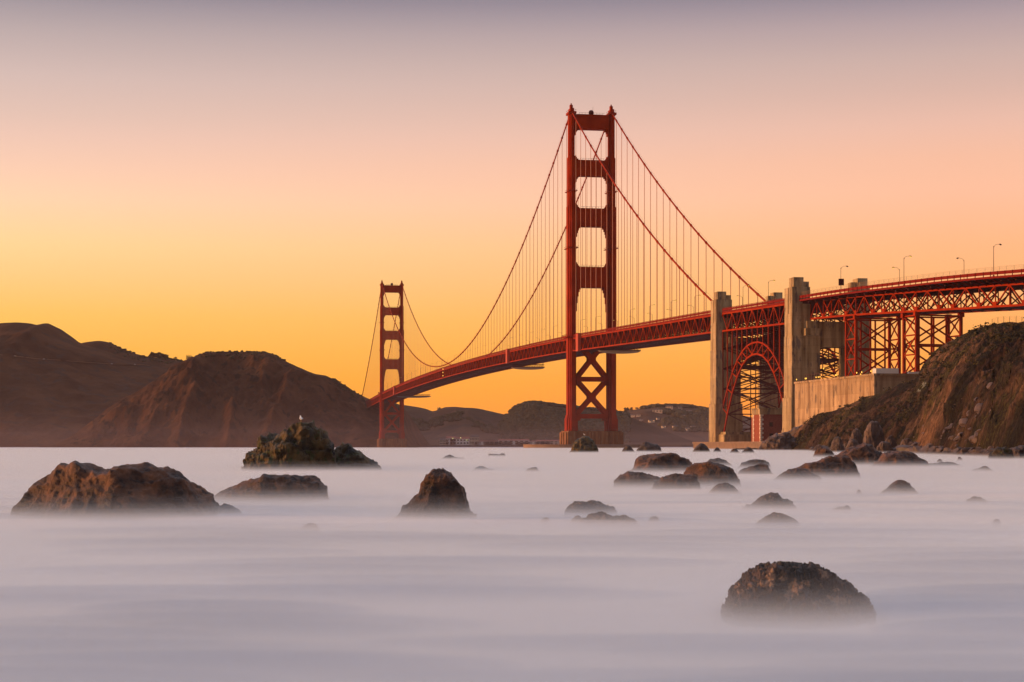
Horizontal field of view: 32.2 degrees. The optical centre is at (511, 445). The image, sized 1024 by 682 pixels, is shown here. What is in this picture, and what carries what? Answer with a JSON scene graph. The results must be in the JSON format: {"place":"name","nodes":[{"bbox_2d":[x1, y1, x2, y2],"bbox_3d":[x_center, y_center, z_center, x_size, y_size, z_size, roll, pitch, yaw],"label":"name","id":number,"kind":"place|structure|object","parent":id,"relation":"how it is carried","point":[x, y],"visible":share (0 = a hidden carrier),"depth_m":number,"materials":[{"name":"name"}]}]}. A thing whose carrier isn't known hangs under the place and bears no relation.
{"place":"outdoors","nodes":[
{"label":"outdoors","id":0,"kind":"place"},
{"bbox_2d":[0,322,168,446],"bbox_3d":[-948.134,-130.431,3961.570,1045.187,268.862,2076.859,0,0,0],"label":"hills","id":1,"kind":"structure","parent":0,"point":[62,394],"depth_m":3413.40,"materials":[{"name":"brown soil"}]},
{"bbox_2d":[82,341,182,367],"bbox_3d":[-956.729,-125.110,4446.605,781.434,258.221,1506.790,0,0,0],"label":"hills","id":2,"kind":"structure","parent":0,"point":[103,345],"depth_m":4219.59,"materials":[{"name":"brown plant"}]},
{"bbox_2d":[109,342,182,363],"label":"scrub","id":3,"kind":"object","parent":2,"relation":"on","point":[151,358],"visible":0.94,"depth_m":4237.65,"materials":[{"name":"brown plant"}]},
{"bbox_2d":[46,351,432,446],"bbox_3d":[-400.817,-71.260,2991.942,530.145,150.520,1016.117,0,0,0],"label":"hills","id":4,"kind":"structure","parent":0,"point":[199,401],"depth_m":2573.41,"materials":[{"name":"soil"}]},
{"bbox_2d":[191,350,364,397],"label":"scrub","id":5,"kind":"object","parent":4,"relation":"on","point":[334,379],"visible":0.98,"depth_m":2721.36,"materials":[{"name":"brown plant"}]},
{"bbox_2d":[404,405,503,442],"bbox_3d":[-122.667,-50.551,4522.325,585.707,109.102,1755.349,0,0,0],"label":"hills","id":6,"kind":"structure","parent":0,"point":[463,428],"depth_m":3977.97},
{"bbox_2d":[411,410,506,434],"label":"woods","id":7,"kind":"object","parent":6,"relation":"on","point":[438,420],"visible":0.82,"depth_m":3979.39,"materials":[{"name":"brown plant"}]},
{"bbox_2d":[0,447,1023,681],"bbox_3d":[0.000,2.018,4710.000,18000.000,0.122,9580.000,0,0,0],"label":"water","id":8,"kind":"structure","parent":0,"point":[359,588],"depth_m":26.47,"materials":[{"name":"liquid"}]},
{"bbox_2d":[9,461,219,526],"bbox_3d":[-10.381,1.364,46.330,5.423,1.981,4.106,0,0,0],"label":"rock","id":9,"kind":"object","parent":8,"relation":"on","point":[79,494],"visible":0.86,"depth_m":45.27,"materials":[{"name":"stone"}]},
{"bbox_2d":[218,503,244,521],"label":"rock","id":10,"kind":"object","parent":8,"relation":"in","point":[229,513],"visible":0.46,"depth_m":47.55,"materials":[{"name":"stone"}]},
{"bbox_2d":[214,474,330,506],"bbox_3d":[-8.091,1.662,59.480,4.023,1.488,2.946,0,0,0],"label":"rock","id":11,"kind":"object","parent":8,"relation":"on","point":[274,490],"visible":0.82,"depth_m":58.54,"materials":[{"name":"stone"}]},
{"bbox_2d":[241,420,338,474],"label":"rock","id":12,"kind":"object","parent":8,"relation":"in","point":[301,448],"visible":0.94,"depth_m":123.98,"materials":[{"name":"stone"}]},
{"bbox_2d":[298,522,320,532],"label":"rock","id":13,"kind":"object","parent":8,"relation":"in","point":[310,527],"visible":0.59,"depth_m":40.15,"materials":[{"name":"stone"}]},
{"bbox_2d":[334,442,383,473],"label":"rock","id":14,"kind":"object","parent":8,"relation":"on","point":[350,459],"visible":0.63,"depth_m":126.47,"materials":[{"name":"stone"}]},
{"bbox_2d":[391,468,476,526],"bbox_3d":[-2.006,1.484,45.676,2.226,1.859,1.995,0,0,0],"label":"rock","id":15,"kind":"object","parent":8,"relation":"in","point":[439,499],"visible":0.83,"depth_m":45.18,"materials":[{"name":"stone"}]},
{"bbox_2d":[439,455,467,461],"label":"rock","id":16,"kind":"object","parent":8,"relation":"in","point":[449,458],"visible":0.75,"depth_m":225.76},
{"bbox_2d":[472,466,497,473],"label":"rock","id":17,"kind":"object","parent":8,"relation":"in","point":[480,470],"visible":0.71,"depth_m":126.97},
{"bbox_2d":[486,453,505,458],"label":"rock","id":18,"kind":"object","parent":8,"relation":"on","point":[497,456],"visible":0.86,"depth_m":280.20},
{"bbox_2d":[524,467,540,475],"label":"rock","id":19,"kind":"object","parent":8,"relation":"in","point":[533,471],"visible":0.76,"depth_m":120.85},
{"bbox_2d":[536,517,551,527],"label":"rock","id":20,"kind":"object","parent":8,"relation":"in","point":[545,522],"visible":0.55,"depth_m":42.77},
{"bbox_2d":[362,103,765,448],"bbox_3d":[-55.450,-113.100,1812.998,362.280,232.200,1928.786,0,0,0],"label":"suspension bridge","id":21,"kind":"structure","parent":8,"relation":"on","point":[570,345],"depth_m":1184.76,"materials":[{"name":"orange paint"}]},
{"bbox_2d":[397,394,430,397],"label":"maintenance platform","id":22,"kind":"structure","parent":21,"relation":"attached to","point":[417,396],"depth_m":2264.14,"materials":[{"name":"red paint"}]},
{"bbox_2d":[511,364,544,369],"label":"maintenance platform","id":23,"kind":"structure","parent":21,"relation":"hanging from","point":[529,368],"depth_m":1418.58,"materials":[{"name":"red paint"}]},
{"bbox_2d":[598,348,640,353],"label":"maintenance platform","id":24,"kind":"structure","parent":21,"relation":"attached to","point":[618,351],"depth_m":1106.20,"materials":[{"name":"red paint"}]},
{"bbox_2d":[568,515,581,528],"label":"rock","id":25,"kind":"object","parent":8,"relation":"in","point":[574,522],"visible":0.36,"depth_m":42.30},
{"bbox_2d":[569,436,598,454],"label":"rock","id":26,"kind":"object","parent":8,"relation":"in","point":[584,445],"visible":0.89,"depth_m":414.98,"materials":[{"name":"stone"}]},
{"bbox_2d":[563,500,617,521],"bbox_3d":[2.137,1.906,47.820,1.512,0.896,1.090,0,0,0],"label":"rock","id":27,"kind":"object","parent":8,"relation":"in","point":[582,509],"visible":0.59,"depth_m":47.53,"materials":[{"name":"stone"}]},
{"bbox_2d":[577,511,638,531],"bbox_3d":[2.245,1.959,41.371,1.465,0.866,1.149,0,0,0],"label":"rock","id":28,"kind":"object","parent":8,"relation":"in","point":[600,521],"visible":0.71,"depth_m":41.07,"materials":[{"name":"stone"}]},
{"bbox_2d":[621,445,634,453],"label":"rock","id":29,"kind":"object","parent":8,"relation":"on","point":[627,449],"visible":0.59,"depth_m":443.01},
{"bbox_2d":[611,471,659,491],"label":"rock","id":30,"kind":"object","parent":8,"relation":"in","point":[629,481],"visible":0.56,"depth_m":77.07,"materials":[{"name":"stone"}]},
{"bbox_2d":[635,441,661,453],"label":"rock","id":31,"kind":"object","parent":8,"relation":"in","point":[647,447],"visible":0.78,"depth_m":473.69,"materials":[{"name":"stone"}]},
{"bbox_2d":[645,516,660,527],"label":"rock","id":32,"kind":"object","parent":8,"relation":"in","point":[653,522],"visible":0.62,"depth_m":42.98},
{"bbox_2d":[621,453,691,476],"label":"rock","id":33,"kind":"object","parent":8,"relation":"on","point":[661,464],"visible":0.56,"depth_m":116.54,"materials":[{"name":"stone"}]},
{"bbox_2d":[649,473,702,495],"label":"rock","id":34,"kind":"object","parent":8,"relation":"in","point":[675,484],"visible":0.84,"depth_m":71.42,"materials":[{"name":"stone"}]},
{"bbox_2d":[692,443,710,453],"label":"rock","id":35,"kind":"object","parent":8,"relation":"in","point":[701,448],"visible":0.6,"depth_m":442.63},
{"bbox_2d":[684,461,741,491],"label":"rock","id":36,"kind":"object","parent":8,"relation":"in","point":[709,475],"visible":0.68,"depth_m":78.76,"materials":[{"name":"stone"}]},
{"bbox_2d":[712,447,721,453],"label":"rock","id":37,"kind":"object","parent":8,"relation":"in","point":[717,450],"visible":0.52,"depth_m":443.22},
{"bbox_2d":[708,458,733,469],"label":"rock","id":38,"kind":"object","parent":8,"relation":"in","point":[721,461],"visible":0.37,"depth_m":150.52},
{"bbox_2d":[705,482,743,499],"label":"rock","id":39,"kind":"object","parent":8,"relation":"in","point":[724,491],"visible":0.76,"depth_m":66.56,"materials":[{"name":"stone"}]},
{"bbox_2d":[729,448,739,454],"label":"rock","id":40,"kind":"object","parent":8,"relation":"in","point":[734,451],"visible":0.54,"depth_m":391.76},
{"bbox_2d":[740,447,755,454],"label":"rock","id":41,"kind":"object","parent":8,"relation":"on","point":[747,451],"visible":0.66,"depth_m":391.64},
{"bbox_2d":[734,459,773,471],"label":"rock","id":42,"kind":"object","parent":8,"relation":"in","point":[752,462],"visible":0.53,"depth_m":138.96,"materials":[{"name":"stone"}]},
{"bbox_2d":[737,463,775,479],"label":"rock","id":43,"kind":"object","parent":8,"relation":"in","point":[761,471],"visible":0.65,"depth_m":105.23,"materials":[{"name":"stone"}]},
{"bbox_2d":[739,492,799,516],"bbox_3d":[7.458,1.850,51.572,1.777,1.016,1.348,0,0,0],"label":"rock","id":44,"kind":"object","parent":8,"relation":"in","point":[765,504],"visible":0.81,"depth_m":51.12,"materials":[{"name":"stone"}]},
{"bbox_2d":[753,512,799,530],"bbox_3d":[6.244,1.963,41.817,1.139,0.816,0.829,0,0,0],"label":"rock","id":45,"kind":"object","parent":8,"relation":"in","point":[773,521],"visible":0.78,"depth_m":41.55,"materials":[{"name":"stone"}]},
{"bbox_2d":[771,468,822,484],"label":"rock","id":46,"kind":"object","parent":8,"relation":"in","point":[798,476],"visible":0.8,"depth_m":92.30,"materials":[{"name":"stone"}]},
{"bbox_2d":[720,561,876,628],"bbox_3d":[3.232,1.833,20.026,1.777,1.095,1.394,0,0,0],"label":"rock","id":47,"kind":"object","parent":8,"relation":"in","point":[787,595],"visible":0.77,"depth_m":19.65,"materials":[{"name":"stone"}]},
{"bbox_2d":[811,444,821,452],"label":"boulder","id":48,"kind":"object","parent":8,"relation":"in","point":[816,447],"visible":0.26,"depth_m":479.55,"materials":[{"name":"stone"}]},
{"bbox_2d":[813,447,834,459],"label":"rock","id":49,"kind":"object","parent":8,"relation":"in","point":[820,453],"visible":0.69,"depth_m":259.43,"materials":[{"name":"stone"}]},
{"bbox_2d":[797,455,860,482],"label":"rock","id":50,"kind":"object","parent":8,"relation":"on","point":[837,469],"visible":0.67,"depth_m":98.11,"materials":[{"name":"stone"}]},
{"bbox_2d":[830,437,844,453],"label":"boulder","id":51,"kind":"object","parent":8,"relation":"in","point":[837,446],"visible":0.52,"depth_m":429.40,"materials":[{"name":"stone"}]},
{"bbox_2d":[826,505,852,518],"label":"rock","id":52,"kind":"object","parent":8,"relation":"in","point":[845,512],"visible":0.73,"depth_m":50.00,"materials":[{"name":"stone"}]},
{"bbox_2d":[835,442,881,468],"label":"rock","id":53,"kind":"object","parent":8,"relation":"on","point":[863,455],"visible":0.41,"depth_m":156.37,"materials":[{"name":"stone"}]},
{"bbox_2d":[855,490,862,498],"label":"rock","id":54,"kind":"object","parent":8,"relation":"in","point":[858,494],"visible":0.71,"depth_m":67.33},
{"bbox_2d":[878,480,920,499],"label":"rock","id":55,"kind":"object","parent":8,"relation":"in","point":[900,490],"visible":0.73,"depth_m":66.55,"materials":[{"name":"stone"}]},
{"bbox_2d":[869,451,932,469],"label":"rock","id":56,"kind":"object","parent":8,"relation":"on","point":[897,460],"visible":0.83,"depth_m":146.92,"materials":[{"name":"stone"}]},
{"bbox_2d":[929,462,963,469],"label":"rock","id":57,"kind":"object","parent":8,"relation":"on","point":[945,466],"visible":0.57,"depth_m":150.10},
{"bbox_2d":[956,457,964,463],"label":"rock","id":58,"kind":"object","parent":8,"relation":"on","point":[960,460],"visible":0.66,"depth_m":200.72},
{"bbox_2d":[962,496,990,508],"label":"rock","id":59,"kind":"object","parent":8,"relation":"in","point":[974,502],"visible":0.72,"depth_m":56.88,"materials":[{"name":"stone"}]},
{"bbox_2d":[971,466,992,474],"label":"rock","id":60,"kind":"object","parent":8,"relation":"in","point":[984,470],"visible":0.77,"depth_m":122.82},
{"bbox_2d":[990,519,1002,531],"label":"rock","id":61,"kind":"object","parent":8,"relation":"in","point":[996,525],"visible":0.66,"depth_m":42.09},
{"bbox_2d":[0,0,1023,416],"label":"sky","id":62,"kind":"structure","parent":0,"point":[179,179],"materials":[{"name":"orange"}]},
{"bbox_2d":[422,443,692,446],"bbox_3d":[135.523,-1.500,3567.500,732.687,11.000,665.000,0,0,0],"label":"ground","id":63,"kind":"structure","parent":0,"point":[660,444],"depth_m":3239.59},
{"bbox_2d":[440,438,447,444],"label":"building","id":64,"kind":"structure","parent":63,"relation":"on","point":[443,441],"depth_m":3283.00,"materials":[{"name":"beige"}]},
{"bbox_2d":[446,436,455,444],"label":"building","id":65,"kind":"structure","parent":63,"relation":"on","point":[449,438],"depth_m":3283.00,"materials":[{"name":"white paint"}]},
{"bbox_2d":[450,437,469,444],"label":"building","id":66,"kind":"structure","parent":63,"relation":"on","point":[461,441],"depth_m":3283.00,"materials":[{"name":"white paint"}]},
{"bbox_2d":[470,435,478,444],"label":"building","id":67,"kind":"structure","parent":63,"relation":"on","point":[474,438],"depth_m":3283.00,"materials":[{"name":"beige"}]},
{"bbox_2d":[474,440,498,444],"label":"building","id":68,"kind":"structure","parent":63,"relation":"on","point":[481,442],"depth_m":3283.00,"materials":[{"name":"white paint"}]},
{"bbox_2d":[485,440,512,444],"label":"building","id":69,"kind":"structure","parent":63,"relation":"on","point":[486,441],"depth_m":3283.00,"materials":[{"name":"white paint"}]},
{"bbox_2d":[498,439,529,444],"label":"building","id":70,"kind":"structure","parent":63,"relation":"on","point":[514,441],"depth_m":3283.00,"materials":[{"name":"white paint"}]},
{"bbox_2d":[517,440,550,444],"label":"building","id":71,"kind":"structure","parent":63,"relation":"on","point":[532,442],"depth_m":3283.00,"materials":[{"name":"white paint"}]},
{"bbox_2d":[536,440,559,443],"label":"building","id":72,"kind":"structure","parent":63,"relation":"on","point":[552,441],"depth_m":3283.00,"materials":[{"name":"beige"}]},
{"bbox_2d":[550,406,694,442],"bbox_3d":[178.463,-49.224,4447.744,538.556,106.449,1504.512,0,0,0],"label":"hills","id":73,"kind":"structure","parent":0,"point":[640,432],"depth_m":3865.00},
{"bbox_2d":[512,400,598,410],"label":"woods","id":74,"kind":"object","parent":73,"relation":"on","point":[553,404],"visible":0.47,"depth_m":4241.94,"materials":[{"name":"brown plant"}]},
{"bbox_2d":[497,402,631,442],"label":"woods","id":75,"kind":"object","parent":73,"relation":"on","point":[533,421],"visible":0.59,"depth_m":3908.08,"materials":[{"name":"green plant"}]},
{"bbox_2d":[627,407,749,441],"bbox_3d":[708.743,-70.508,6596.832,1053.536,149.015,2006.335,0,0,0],"label":"hills","id":76,"kind":"structure","parent":0,"point":[647,414],"depth_m":6056.85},
{"bbox_2d":[653,409,661,413],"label":"house","id":77,"kind":"structure","parent":76,"relation":"on","point":[657,410],"depth_m":6113.97,"materials":[{"name":"beige"}]},
{"bbox_2d":[639,403,703,408],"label":"woods","id":78,"kind":"object","parent":76,"relation":"on","point":[664,405],"visible":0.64,"depth_m":6390.73,"materials":[{"name":"brown plant"}]},
{"bbox_2d":[657,403,743,431],"bbox_3d":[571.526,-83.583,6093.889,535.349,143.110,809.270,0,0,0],"label":"woods","id":79,"kind":"object","parent":76,"relation":"on","point":[699,420],"visible":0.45,"depth_m":5969.94,"materials":[{"name":"plant"}]},
{"bbox_2d":[669,432,707,441],"bbox_3d":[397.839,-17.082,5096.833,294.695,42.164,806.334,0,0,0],"label":"hills","id":80,"kind":"structure","parent":0,"point":[691,437],"depth_m":4845.39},
{"bbox_2d":[845,439,859,449],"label":"boulder","id":81,"kind":"object","parent":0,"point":[852,442],"visible":0.3,"depth_m":394.45,"materials":[{"name":"stone"}]},
{"bbox_2d":[851,428,862,443],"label":"boulder","id":82,"kind":"object","parent":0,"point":[856,435],"visible":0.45,"depth_m":419.60,"materials":[{"name":"stone"}]},
{"bbox_2d":[736,321,1023,451],"bbox_3d":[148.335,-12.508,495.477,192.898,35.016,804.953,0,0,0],"label":"coastal cliff","id":83,"kind":"structure","parent":0,"point":[963,384],"depth_m":348.88,"materials":[{"name":"stone"}]},
{"bbox_2d":[692,441,762,449],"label":"seawall","id":84,"kind":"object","parent":83,"relation":"on","point":[724,445],"visible":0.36,"depth_m":802.10,"materials":[{"name":"stone"}]},
{"bbox_2d":[709,291,783,441],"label":"concrete pylon","id":85,"kind":"object","parent":84,"relation":"on","point":[717,413],"visible":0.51,"depth_m":840.29,"materials":[{"name":"concrete"}]},
{"bbox_2d":[751,408,781,441],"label":"brick fort","id":86,"kind":"structure","parent":84,"relation":"on","point":[766,423],"depth_m":799.05,"materials":[{"name":"brick"}]},
{"bbox_2d":[718,298,843,441],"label":"arch span","id":87,"kind":"object","parent":84,"relation":"on","point":[773,342],"visible":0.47,"depth_m":811.04,"materials":[{"name":"orange paint"}]},
{"bbox_2d":[782,277,869,431],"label":"concrete pylon","id":88,"kind":"object","parent":84,"relation":"on","point":[806,339],"visible":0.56,"depth_m":732.65,"materials":[{"name":"concrete"}]},
{"bbox_2d":[788,425,801,434],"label":"boulder","id":89,"kind":"object","parent":83,"relation":"on","point":[792,431],"visible":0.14,"depth_m":627.46,"materials":[{"name":"stone"}]},
{"bbox_2d":[794,373,917,426],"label":"anchorage block","id":90,"kind":"structure","parent":83,"relation":"on","point":[815,397],"depth_m":666.21,"materials":[{"name":"concrete"}]},
{"bbox_2d":[873,368,898,372],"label":"site container","id":91,"kind":"object","parent":90,"relation":"on","point":[885,370],"visible":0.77,"depth_m":633.38,"materials":[{"name":"metal"}]},
{"bbox_2d":[878,369,896,372],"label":"door","id":92,"kind":"structure","parent":91,"relation":"in","point":[879,370],"depth_m":633.26,"materials":[{"name":"white paint"}]},
{"bbox_2d":[795,317,1023,443],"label":"scrub","id":93,"kind":"object","parent":83,"relation":"on","point":[922,375],"visible":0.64,"depth_m":423.57,"materials":[{"name":"plant"}]},
{"bbox_2d":[799,264,1023,375],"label":"approach viaduct","id":94,"kind":"object","parent":83,"relation":"on","point":[990,284],"visible":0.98,"depth_m":646.09,"materials":[{"name":"metal"}]},
{"bbox_2d":[993,244,1001,275],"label":"street lamp","id":95,"kind":"object","parent":94,"relation":"on","point":[993,257],"visible":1,"depth_m":585.38,"materials":[{"name":"grey metal"}]},
{"bbox_2d":[844,382,1002,454],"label":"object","id":96,"kind":"structure","parent":83,"relation":"on","point":[962,423],"depth_m":312.00,"materials":[{"name":"stone"}]},
{"bbox_2d":[992,316,1023,323],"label":"cliff fence","id":97,"kind":"object","parent":83,"relation":"on","point":[1009,319],"visible":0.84,"depth_m":411.29,"materials":[{"name":"red paint"}]},
{"bbox_2d":[792,451,1023,461],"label":"sand","id":98,"kind":"structure","parent":0,"point":[982,457],"depth_m":289.67,"materials":[{"name":"sand"}]},
{"bbox_2d":[756,432,797,451],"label":"boulder","id":99,"kind":"object","parent":98,"relation":"on","point":[782,442],"visible":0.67,"depth_m":597.79,"materials":[{"name":"stone"}]},
{"bbox_2d":[863,421,884,448],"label":"boulder","id":100,"kind":"object","parent":98,"relation":"on","point":[873,434],"visible":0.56,"depth_m":414.26,"materials":[{"name":"stone"}]},
{"bbox_2d":[876,441,893,452],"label":"boulder","id":101,"kind":"object","parent":98,"relation":"on","point":[884,446],"visible":0.49,"depth_m":389.26,"materials":[{"name":"stone"}]},
{"bbox_2d":[885,435,896,447],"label":"boulder","id":102,"kind":"object","parent":98,"relation":"on","point":[890,439],"visible":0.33,"depth_m":399.79,"materials":[{"name":"stone"}]},
{"bbox_2d":[804,450,988,454],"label":"pebbles","id":103,"kind":"object","parent":98,"relation":"on","point":[947,453],"visible":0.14,"depth_m":287.18,"materials":[{"name":"stone"}]},
{"bbox_2d":[896,445,910,450],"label":"shore stone","id":104,"kind":"object","parent":98,"relation":"on","point":[901,448],"visible":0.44,"depth_m":372.91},
{"bbox_2d":[900,438,911,444],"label":"boulder","id":105,"kind":"object","parent":98,"relation":"on","point":[907,441],"visible":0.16,"depth_m":384.84,"materials":[{"name":"stone"}]},
{"bbox_2d":[912,445,920,455],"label":"shore stone","id":106,"kind":"object","parent":98,"relation":"on","point":[916,449],"visible":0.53,"depth_m":352.01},
{"bbox_2d":[923,445,931,455],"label":"shore stone","id":107,"kind":"object","parent":98,"relation":"on","point":[927,448],"visible":0.49,"depth_m":341.52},
{"bbox_2d":[927,446,938,454],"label":"shore stone","id":108,"kind":"object","parent":98,"relation":"on","point":[931,449],"visible":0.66,"depth_m":330.10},
{"bbox_2d":[960,448,970,456],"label":"shore stone","id":109,"kind":"object","parent":98,"relation":"on","point":[963,451],"visible":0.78,"depth_m":289.08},
{"bbox_2d":[973,447,982,455],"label":"shore stone","id":110,"kind":"object","parent":98,"relation":"on","point":[977,449],"visible":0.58,"depth_m":279.86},
{"bbox_2d":[987,446,1014,461],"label":"boulder","id":111,"kind":"object","parent":98,"relation":"on","point":[1002,454],"visible":0.83,"depth_m":221.68,"materials":[{"name":"stone"}]},
{"bbox_2d":[1012,445,1023,461],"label":"boulder","id":112,"kind":"object","parent":98,"relation":"on","point":[1018,453],"visible":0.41,"depth_m":225.61,"materials":[{"name":"stone"}]},
{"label":"street lamp","id":113,"kind":"object","parent":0,"visible":0},
{"bbox_2d":[838,279,843,284],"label":"road sign","id":114,"kind":"object","parent":113,"relation":"attached to","point":[840,281],"visible":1,"depth_m":689.07,"materials":[{"name":"metal"}]}
]}

